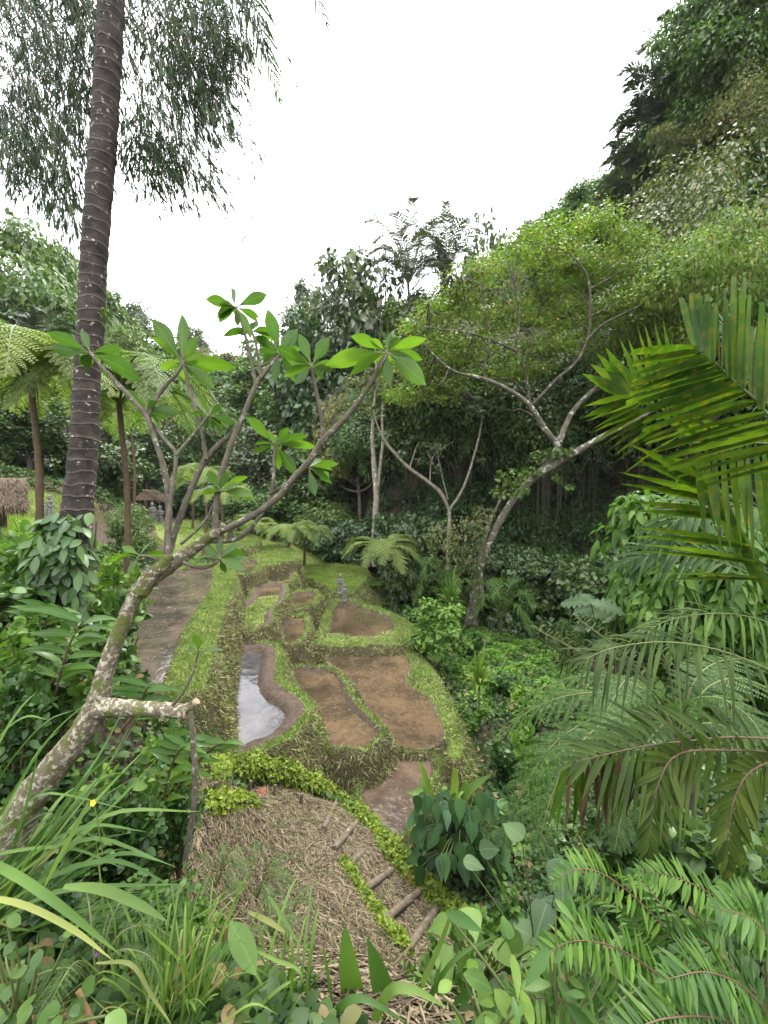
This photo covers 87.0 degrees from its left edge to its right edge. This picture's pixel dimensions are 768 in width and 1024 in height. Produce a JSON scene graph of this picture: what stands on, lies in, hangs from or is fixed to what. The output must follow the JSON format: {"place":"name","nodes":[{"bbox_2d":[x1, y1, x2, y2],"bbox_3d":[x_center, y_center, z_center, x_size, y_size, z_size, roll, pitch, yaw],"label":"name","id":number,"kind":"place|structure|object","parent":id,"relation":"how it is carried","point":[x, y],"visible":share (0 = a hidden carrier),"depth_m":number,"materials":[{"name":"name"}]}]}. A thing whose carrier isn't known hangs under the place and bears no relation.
{"place":"outdoors","nodes":[
{"label":"outdoors","id":0,"kind":"place"},
{"bbox_2d":[128,571,211,682],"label":"pond water","id":1,"kind":"structure","parent":0,"point":[156,642],"depth_m":10.80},
{"bbox_2d":[236,652,284,745],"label":"pond water","id":2,"kind":"structure","parent":0,"point":[260,715],"depth_m":8.54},
{"bbox_2d":[294,671,376,748],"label":"pond water","id":3,"kind":"structure","parent":0,"point":[340,717],"depth_m":9.40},
{"bbox_2d":[329,603,391,637],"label":"pond water","id":4,"kind":"structure","parent":0,"point":[354,627],"depth_m":16.55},
{"bbox_2d":[243,594,402,644],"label":"water weed","id":5,"kind":"object","parent":4,"relation":"on","point":[255,611],"visible":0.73,"depth_m":14.49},
{"bbox_2d":[0,0,757,356],"label":"sky","id":6,"kind":"structure","parent":0,"point":[483,104],"materials":[{"name":"white"}]},
{"bbox_2d":[0,199,765,1023],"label":"ground","id":7,"kind":"structure","parent":0,"point":[286,701],"depth_m":9.31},
{"bbox_2d":[0,657,66,789],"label":"leaf shrub","id":8,"kind":"object","parent":7,"relation":"on","point":[18,734],"visible":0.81,"depth_m":2.64,"materials":[{"name":"green plant"}]},
{"bbox_2d":[0,394,70,470],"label":"dark tree","id":9,"kind":"object","parent":7,"relation":"on","point":[53,424],"visible":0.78,"depth_m":23.81,"materials":[{"name":"green plant"}]},
{"bbox_2d":[0,295,75,469],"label":"tree fern","id":10,"kind":"object","parent":7,"relation":"on","point":[30,318],"visible":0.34,"depth_m":24.70,"materials":[{"name":"green plant"}]},
{"bbox_2d":[0,207,78,327],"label":"feathery tree","id":11,"kind":"object","parent":7,"relation":"on","point":[29,249],"visible":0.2,"depth_m":47.46,"materials":[{"name":"green plant"}]},
{"bbox_2d":[0,603,78,713],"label":"mixed shrub","id":12,"kind":"object","parent":7,"relation":"on","point":[19,636],"visible":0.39,"depth_m":3.01,"materials":[{"name":"green plant"}]},
{"bbox_2d":[0,617,99,771],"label":"dark leaf shrub","id":13,"kind":"object","parent":7,"relation":"on","point":[72,693],"visible":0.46,"depth_m":2.95,"materials":[{"name":"green plant"}]},
{"bbox_2d":[0,268,113,419],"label":"feathery tree","id":14,"kind":"object","parent":7,"relation":"on","point":[38,298],"visible":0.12,"depth_m":42.14,"materials":[{"name":"green plant"}]},
{"bbox_2d":[5,603,115,696],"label":"ginger plant","id":15,"kind":"object","parent":7,"relation":"on","point":[56,635],"visible":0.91,"depth_m":2.81,"materials":[{"name":"green plant"}]},
{"bbox_2d":[0,913,126,1023],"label":"broad leaf plant","id":16,"kind":"object","parent":7,"relation":"on","point":[18,1009],"visible":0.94,"depth_m":1.21,"materials":[{"name":"green plant"}]},
{"bbox_2d":[0,851,131,943],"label":"leaf shrub","id":17,"kind":"object","parent":7,"relation":"on","point":[30,919],"visible":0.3,"depth_m":1.96,"materials":[{"name":"green plant"}]},
{"bbox_2d":[0,320,150,534],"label":"tree fern","id":18,"kind":"object","parent":7,"relation":"on","point":[28,357],"visible":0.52,"depth_m":9.14,"materials":[{"name":"green plant"}]},
{"bbox_2d":[33,757,147,882],"bbox_3d":[-1.727,1.946,2.393,0.504,0.745,0.467,1,3,11],"label":"dark leaf shrub","id":19,"kind":"object","parent":7,"relation":"on","point":[137,786],"visible":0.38,"depth_m":2.39,"materials":[{"name":"green plant"}]},
{"bbox_2d":[9,886,173,1023],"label":"ground fern","id":20,"kind":"object","parent":7,"relation":"on","point":[69,969],"visible":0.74,"depth_m":1.39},
{"bbox_2d":[37,898,156,997],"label":"leaf shrub","id":21,"kind":"object","parent":7,"relation":"on","point":[86,956],"visible":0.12,"depth_m":1.61,"materials":[{"name":"green plant"}]},
{"bbox_2d":[0,691,198,977],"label":"strap leaf clump","id":22,"kind":"object","parent":7,"relation":"on","point":[21,879],"visible":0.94,"depth_m":1.59,"materials":[{"name":"green plant"}]},
{"bbox_2d":[52,441,154,507],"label":"dense bush","id":23,"kind":"object","parent":7,"relation":"on","point":[109,481],"visible":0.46,"depth_m":33.07,"materials":[{"name":"green plant"}]},
{"bbox_2d":[0,344,224,592],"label":"tree fern","id":24,"kind":"object","parent":7,"relation":"on","point":[146,373],"visible":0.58,"depth_m":10.74,"materials":[{"name":"green plant"}]},
{"bbox_2d":[66,760,174,893],"bbox_3d":[-1.603,2.058,2.545,0.600,0.944,0.520,-1,3,-15],"label":"leaf shrub","id":25,"kind":"object","parent":7,"relation":"on","point":[139,840],"visible":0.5,"depth_m":2.46,"materials":[{"name":"green plant"}]},
{"bbox_2d":[86,562,157,666],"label":"dark leaf shrub","id":26,"kind":"object","parent":7,"relation":"on","point":[111,604],"visible":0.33,"depth_m":4.43,"materials":[{"name":"green plant"}]},
{"bbox_2d":[101,499,160,561],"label":"round bush","id":27,"kind":"object","parent":7,"relation":"on","point":[140,539],"visible":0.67,"depth_m":16.92,"materials":[{"name":"green plant"}]},
{"bbox_2d":[74,727,188,852],"bbox_3d":[-1.774,2.234,2.922,0.610,1.070,0.678,1,3,20],"label":"mixed shrub","id":28,"kind":"object","parent":7,"relation":"on","point":[147,757],"visible":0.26,"depth_m":3.00,"materials":[{"name":"green plant"}]},
{"bbox_2d":[64,862,201,958],"bbox_3d":[-1.154,2.005,1.898,0.476,0.408,0.550,0,3,-1],"label":"leaf shrub","id":29,"kind":"object","parent":7,"relation":"on","point":[163,893],"visible":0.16,"depth_m":1.98,"materials":[{"name":"green plant"}]},
{"bbox_2d":[0,0,301,276],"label":"bamboo clump","id":30,"kind":"object","parent":7,"relation":"on","point":[209,85],"visible":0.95,"depth_m":4.74,"materials":[{"name":"green plant"}]},
{"bbox_2d":[111,418,191,505],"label":"dark tree","id":31,"kind":"object","parent":7,"relation":"on","point":[146,442],"visible":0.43,"depth_m":49.19,"materials":[{"name":"green plant"}]},
{"bbox_2d":[33,841,276,1023],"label":"grass clump","id":32,"kind":"object","parent":7,"relation":"on","point":[165,985],"visible":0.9,"depth_m":1.40,"materials":[{"name":"plant"}]},
{"bbox_2d":[142,734,211,825],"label":"ginger plant","id":33,"kind":"object","parent":7,"relation":"on","point":[164,750],"visible":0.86,"depth_m":2.72,"materials":[{"name":"green plant"}]},
{"bbox_2d":[150,776,213,882],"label":"leaf shrub","id":34,"kind":"object","parent":7,"relation":"on","point":[175,838],"visible":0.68,"depth_m":2.98,"materials":[{"name":"green plant"}]},
{"bbox_2d":[2,488,374,602],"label":"lawn grass","id":35,"kind":"structure","parent":7,"relation":"on","point":[20,517],"depth_m":24.22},
{"bbox_2d":[56,0,330,628],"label":"coconut palm","id":36,"kind":"object","parent":7,"relation":"on","point":[79,481],"visible":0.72,"depth_m":4.07,"materials":[{"name":"brown plant"}]},
{"bbox_2d":[5,513,101,637],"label":"climbing vine","id":37,"kind":"object","parent":36,"relation":"attached to","point":[62,533],"visible":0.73,"depth_m":3.75,"materials":[{"name":"green plant"}]},
{"bbox_2d":[154,921,257,975],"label":"broad leaf plant","id":38,"kind":"object","parent":7,"relation":"on","point":[244,956],"visible":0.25,"depth_m":1.49,"materials":[{"name":"green plant"}]},
{"bbox_2d":[165,406,258,476],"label":"feathery tree","id":39,"kind":"object","parent":7,"relation":"on","point":[212,438],"visible":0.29,"depth_m":54.39,"materials":[{"name":"green plant"}]},
{"bbox_2d":[0,288,425,866],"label":"frangipani tree","id":40,"kind":"object","parent":7,"relation":"on","point":[57,762],"visible":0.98,"depth_m":2.29,"materials":[{"name":"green plant"}]},
{"bbox_2d":[199,782,263,820],"bbox_3d":[-1.841,3.492,4.844,0.413,1.208,1.501,0,3,7],"label":"moss border","id":41,"kind":"object","parent":7,"relation":"on","point":[228,798],"visible":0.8,"depth_m":4.57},
{"bbox_2d":[213,356,284,425],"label":"broadleaf tree","id":42,"kind":"object","parent":7,"relation":"on","point":[238,392],"visible":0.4,"depth_m":62.24,"materials":[{"name":"green plant"}]},
{"bbox_2d":[225,421,298,499],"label":"tall tree","id":43,"kind":"object","parent":7,"relation":"on","point":[242,463],"visible":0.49,"depth_m":47.95,"materials":[{"name":"green plant"}]},
{"bbox_2d":[223,874,340,1009],"bbox_3d":[-0.431,1.839,1.501,0.589,0.634,0.619,-2,3,-34],"label":"bent grass clump","id":44,"kind":"object","parent":7,"relation":"on","point":[292,966],"visible":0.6,"depth_m":1.58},
{"bbox_2d":[239,486,348,537],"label":"round bush","id":45,"kind":"object","parent":7,"relation":"on","point":[287,512],"visible":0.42,"depth_m":38.90,"materials":[{"name":"green plant"}]},
{"bbox_2d":[253,447,357,518],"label":"dark tree","id":46,"kind":"object","parent":7,"relation":"on","point":[339,494],"visible":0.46,"depth_m":41.28,"materials":[{"name":"green plant"}]},
{"bbox_2d":[259,301,358,458],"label":"dark tree","id":47,"kind":"object","parent":7,"relation":"on","point":[308,411],"visible":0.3,"depth_m":46.98,"materials":[{"name":"green plant"}]},
{"bbox_2d":[159,532,484,849],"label":"terrace grass","id":48,"kind":"structure","parent":7,"relation":"on","point":[229,578],"depth_m":10.89,"materials":[{"name":"plant"}]},
{"bbox_2d":[162,536,486,849],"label":"cut grass","id":49,"kind":"structure","parent":7,"relation":"on","point":[228,705],"depth_m":9.06,"materials":[{"name":"plant"}]},
{"bbox_2d":[159,763,502,1023],"bbox_3d":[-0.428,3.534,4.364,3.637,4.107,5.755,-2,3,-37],"label":"straw litter","id":50,"kind":"object","parent":7,"relation":"on","point":[325,888],"visible":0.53,"depth_m":4.41,"materials":[{"name":"plant"}]},
{"bbox_2d":[280,388,384,521],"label":"spreading tree","id":51,"kind":"object","parent":7,"relation":"on","point":[340,470],"visible":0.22,"depth_m":40.33,"materials":[{"name":"green plant"}]},
{"bbox_2d":[310,517,372,566],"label":"dense bush","id":52,"kind":"object","parent":7,"relation":"on","point":[345,531],"visible":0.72,"depth_m":31.80,"materials":[{"name":"green plant"}]},
{"bbox_2d":[200,748,483,924],"bbox_3d":[-0.710,4.253,6.201,4.155,2.822,3.171,0,3,0],"label":"moss border","id":53,"kind":"object","parent":7,"relation":"on","point":[264,767],"visible":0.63,"depth_m":6.51,"materials":[{"name":"plant"}]},
{"bbox_2d":[292,243,404,424],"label":"tall tree","id":54,"kind":"object","parent":7,"relation":"on","point":[335,303],"visible":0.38,"depth_m":49.36,"materials":[{"name":"green plant"}]},
{"bbox_2d":[343,345,402,566],"bbox_3d":[-0.737,-4.193,30.578,4.620,16.411,3.157,0,3,0],"label":"slender tree","id":55,"kind":"object","parent":7,"relation":"on","point":[376,476],"visible":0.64,"depth_m":29.87,"materials":[{"name":"grey plant"}]},
{"bbox_2d":[337,853,415,958],"bbox_3d":[-0.194,4.706,4.812,0.393,0.340,1.513,-2,3,-37],"label":"moss border","id":56,"kind":"object","parent":7,"relation":"on","point":[379,911],"visible":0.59,"depth_m":4.72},
{"bbox_2d":[341,534,422,596],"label":"tree fern","id":57,"kind":"object","parent":7,"relation":"on","point":[387,545],"visible":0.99,"depth_m":23.61,"materials":[{"name":"green plant"}]},
{"bbox_2d":[0,463,767,1023],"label":"undergrowth","id":58,"kind":"object","parent":7,"relation":"on","point":[310,1009],"visible":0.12,"depth_m":3.25,"materials":[{"name":"green plant"}]},
{"bbox_2d":[376,544,422,609],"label":"dense bush","id":59,"kind":"object","parent":7,"relation":"on","point":[398,591],"visible":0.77,"depth_m":24.07,"materials":[{"name":"green plant"}]},
{"bbox_2d":[360,195,457,312],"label":"palm tree","id":60,"kind":"object","parent":7,"relation":"on","point":[408,268],"visible":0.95,"depth_m":47.63,"materials":[{"name":"green plant"}]},
{"bbox_2d":[371,506,451,596],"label":"dense bush","id":61,"kind":"object","parent":7,"relation":"on","point":[412,526],"visible":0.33,"depth_m":28.07,"materials":[{"name":"green plant"}]},
{"bbox_2d":[334,897,497,1023],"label":"broad strap plant","id":62,"kind":"object","parent":7,"relation":"on","point":[351,979],"visible":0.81,"depth_m":1.59,"materials":[{"name":"green plant"}]},
{"bbox_2d":[362,403,484,581],"bbox_3d":[2.676,-0.984,27.420,8.324,13.038,2.813,-1,3,-13],"label":"forked tree","id":63,"kind":"object","parent":7,"relation":"on","point":[437,446],"visible":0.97,"depth_m":26.90,"materials":[{"name":"grey plant"}]},
{"bbox_2d":[408,597,473,674],"bbox_3d":[1.826,4.627,13.749,1.998,3.384,2.475,-2,3,-34],"label":"round tree","id":64,"kind":"object","parent":7,"relation":"on","point":[446,628],"visible":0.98,"depth_m":13.39,"materials":[{"name":"green plant"}]},
{"bbox_2d":[403,198,481,317],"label":"palm tree","id":65,"kind":"object","parent":7,"relation":"on","point":[452,243],"visible":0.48,"depth_m":50.51,"materials":[{"name":"green plant"}]},
{"bbox_2d":[405,773,513,887],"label":"arrow leaf plant","id":66,"kind":"object","parent":7,"relation":"on","point":[459,828],"visible":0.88,"depth_m":5.58,"materials":[{"name":"green plant"}]},
{"bbox_2d":[418,907,554,983],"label":"broad leaf plant","id":67,"kind":"object","parent":7,"relation":"on","point":[508,942],"visible":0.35,"depth_m":1.87,"materials":[{"name":"green plant"}]},
{"bbox_2d":[462,206,513,324],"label":"sparse tree","id":68,"kind":"object","parent":7,"relation":"on","point":[482,240],"visible":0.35,"depth_m":41.28,"materials":[{"name":"green plant"}]},
{"bbox_2d":[465,868,523,959],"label":"mixed shrub","id":69,"kind":"object","parent":7,"relation":"on","point":[492,925],"visible":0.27,"depth_m":2.76,"materials":[{"name":"green plant"}]},
{"bbox_2d":[437,959,554,1023],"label":"broad leaf plant","id":70,"kind":"object","parent":7,"relation":"on","point":[488,999],"visible":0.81,"depth_m":1.32,"materials":[{"name":"green plant"}]},
{"bbox_2d":[463,576,540,641],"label":"shrub palm","id":71,"kind":"object","parent":7,"relation":"on","point":[496,585],"visible":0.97,"depth_m":18.71,"materials":[{"name":"green plant"}]},
{"bbox_2d":[466,537,543,635],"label":"dense bush","id":72,"kind":"object","parent":7,"relation":"on","point":[506,562],"visible":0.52,"depth_m":22.26,"materials":[{"name":"green plant"}]},
{"bbox_2d":[433,626,585,726],"bbox_3d":[4.618,5.702,16.470,6.194,2.366,11.488,0,3,0],"label":"ground cover","id":73,"kind":"object","parent":7,"relation":"on","point":[490,654],"visible":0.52,"depth_m":14.64,"materials":[{"name":"green plant"}]},
{"bbox_2d":[463,822,578,958],"bbox_3d":[0.906,2.525,2.654,0.683,1.110,0.444,2,3,34],"label":"broad leaf plant","id":74,"kind":"object","parent":7,"relation":"on","point":[542,913],"visible":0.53,"depth_m":2.57,"materials":[{"name":"green plant"}]},
{"bbox_2d":[508,716,559,821],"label":"bright shrub","id":75,"kind":"object","parent":7,"relation":"on","point":[526,741],"visible":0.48,"depth_m":7.38,"materials":[{"name":"green plant"}]},
{"bbox_2d":[377,189,712,626],"bbox_3d":[9.984,-6.568,24.852,20.919,26.469,12.138,0,3,0],"label":"umbrella tree","id":76,"kind":"object","parent":7,"relation":"on","point":[558,456],"visible":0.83,"depth_m":22.30,"materials":[{"name":"green plant"}]},
{"bbox_2d":[498,541,605,643],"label":"dense bush","id":77,"kind":"object","parent":7,"relation":"on","point":[546,593],"visible":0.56,"depth_m":21.42,"materials":[{"name":"green plant"}]},
{"bbox_2d":[446,899,659,1023],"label":"broad leaf plant","id":78,"kind":"object","parent":7,"relation":"on","point":[534,981],"visible":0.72,"depth_m":1.33,"materials":[{"name":"green plant"}]},
{"bbox_2d":[507,845,609,938],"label":"leaf shrub","id":79,"kind":"object","parent":7,"relation":"on","point":[544,891],"visible":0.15,"depth_m":3.15,"materials":[{"name":"green plant"}]},
{"bbox_2d":[518,199,608,307],"bbox_3d":[18.053,-23.298,40.251,9.869,13.124,11.023,1,3,28],"label":"broadleaf tree","id":80,"kind":"object","parent":7,"relation":"on","point":[565,212],"visible":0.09,"depth_m":38.53,"materials":[{"name":"green plant"}]},
{"bbox_2d":[549,552,611,646],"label":"dense bush","id":81,"kind":"object","parent":7,"relation":"on","point":[573,591],"visible":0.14,"depth_m":20.47,"materials":[{"name":"green plant"}]},
{"bbox_2d":[415,83,761,334],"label":"steep wood","id":82,"kind":"object","parent":7,"relation":"on","point":[564,200],"visible":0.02,"depth_m":42.76,"materials":[{"name":"green plant"}]},
{"bbox_2d":[427,84,767,327],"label":"steep shrubs","id":83,"kind":"object","parent":7,"relation":"on","point":[575,205],"visible":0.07,"depth_m":45.16,"materials":[{"name":"green plant"}]},
{"bbox_2d":[560,593,648,705],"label":"lobed leaf plant","id":84,"kind":"object","parent":7,"relation":"on","point":[590,608],"visible":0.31,"depth_m":10.05,"materials":[{"name":"green plant"}]},
{"bbox_2d":[507,891,741,1023],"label":"sword fern","id":85,"kind":"object","parent":7,"relation":"on","point":[635,921],"visible":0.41,"depth_m":1.52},
{"bbox_2d":[563,802,689,911],"bbox_3d":[2.239,3.160,3.567,0.959,0.851,0.887,-1,3,-14],"label":"dark leaf shrub","id":86,"kind":"object","parent":7,"relation":"on","point":[614,857],"visible":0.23,"depth_m":3.61,"materials":[{"name":"green plant"}]},
{"bbox_2d":[592,109,666,226],"bbox_3d":[22.720,-27.091,36.758,6.681,13.648,6.596,0,3,0],"label":"palm tree","id":87,"kind":"object","parent":7,"relation":"on","point":[632,163],"visible":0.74,"depth_m":36.08,"materials":[{"name":"green plant"}]},
{"bbox_2d":[493,606,767,858],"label":"tree fern","id":88,"kind":"object","parent":7,"relation":"on","point":[687,694],"visible":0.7,"depth_m":3.75,"materials":[{"name":"green plant"}]},
{"bbox_2d":[607,68,684,211],"bbox_3d":[23.689,-28.849,35.743,7.342,17.236,6.626,2,3,32],"label":"palm tree","id":89,"kind":"object","parent":7,"relation":"on","point":[658,116],"visible":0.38,"depth_m":34.68,"materials":[{"name":"green plant"}]},
{"bbox_2d":[529,842,767,1023],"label":"sword fern","id":90,"kind":"object","parent":7,"relation":"on","point":[672,884],"visible":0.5,"depth_m":1.58,"materials":[{"name":"plant"}]},
{"bbox_2d":[547,276,767,884],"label":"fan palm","id":91,"kind":"object","parent":7,"relation":"on","point":[691,387],"visible":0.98,"depth_m":2.38,"materials":[{"name":"green plant"}]},
{"bbox_2d":[613,15,710,218],"bbox_3d":[24.178,-29.117,34.408,7.419,19.468,7.403,-1,3,-25],"label":"palm tree","id":92,"kind":"object","parent":7,"relation":"on","point":[651,76],"visible":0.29,"depth_m":34.07,"materials":[{"name":"green plant"}]},
{"bbox_2d":[580,179,767,505],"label":"canopy tree","id":93,"kind":"object","parent":7,"relation":"on","point":[702,261],"visible":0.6,"depth_m":18.85,"materials":[{"name":"green plant"}]},
{"bbox_2d":[581,805,767,905],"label":"sword fern","id":94,"kind":"object","parent":7,"relation":"on","point":[665,852],"visible":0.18,"depth_m":3.38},
{"bbox_2d":[585,107,767,473],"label":"vine hung tree","id":95,"kind":"object","parent":7,"relation":"on","point":[678,207],"visible":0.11,"depth_m":24.29,"materials":[{"name":"green plant"}]},
{"bbox_2d":[589,480,767,741],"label":"tall shrub","id":96,"kind":"object","parent":7,"relation":"on","point":[647,592],"visible":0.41,"depth_m":8.40,"materials":[{"name":"green plant"}]},
{"bbox_2d":[603,880,767,1023],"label":"sword fern","id":97,"kind":"object","parent":7,"relation":"on","point":[725,995],"visible":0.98,"depth_m":1.20,"materials":[{"name":"plant"}]},
{"bbox_2d":[630,0,767,185],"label":"hillside tree","id":98,"kind":"object","parent":7,"relation":"on","point":[720,41],"visible":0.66,"depth_m":29.62,"materials":[{"name":"green plant"}]},
{"bbox_2d":[636,57,767,221],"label":"leaning tree","id":99,"kind":"object","parent":7,"relation":"on","point":[716,116],"visible":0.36,"depth_m":28.71,"materials":[{"name":"green plant"}]},
{"bbox_2d":[651,805,767,899],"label":"dark leaf shrub","id":100,"kind":"object","parent":7,"relation":"on","point":[694,851],"visible":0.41,"depth_m":3.12,"materials":[{"name":"green plant"}]},
{"bbox_2d":[688,794,767,930],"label":"dark leaf shrub","id":101,"kind":"object","parent":7,"relation":"on","point":[758,878],"visible":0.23,"depth_m":2.52,"materials":[{"name":"green plant"}]},
{"bbox_2d":[326,655,443,749],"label":"pond water","id":102,"kind":"structure","parent":0,"point":[411,734],"depth_m":10.70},
{"bbox_2d":[364,758,430,832],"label":"pond water","id":103,"kind":"structure","parent":0,"point":[395,797],"depth_m":7.54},
{"bbox_2d":[284,276,767,610],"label":"cliff","id":104,"kind":"structure","parent":0,"point":[618,466],"depth_m":32.50,"materials":[{"name":"plant"}]},
{"bbox_2d":[327,281,767,484],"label":"cliff creeper","id":105,"kind":"object","parent":104,"relation":"on","point":[561,396],"visible":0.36,"depth_m":28.36,"materials":[{"name":"green plant"}]},
{"bbox_2d":[361,430,761,577],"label":"cliff undergrowth","id":106,"kind":"object","parent":104,"relation":"on","point":[480,489],"visible":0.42,"depth_m":30.95,"materials":[{"name":"green plant"}]},
{"bbox_2d":[404,420,766,533],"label":"hanging roots","id":107,"kind":"object","parent":104,"relation":"hanging from","point":[548,479],"visible":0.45,"depth_m":29.05,"materials":[{"name":"green plant"}]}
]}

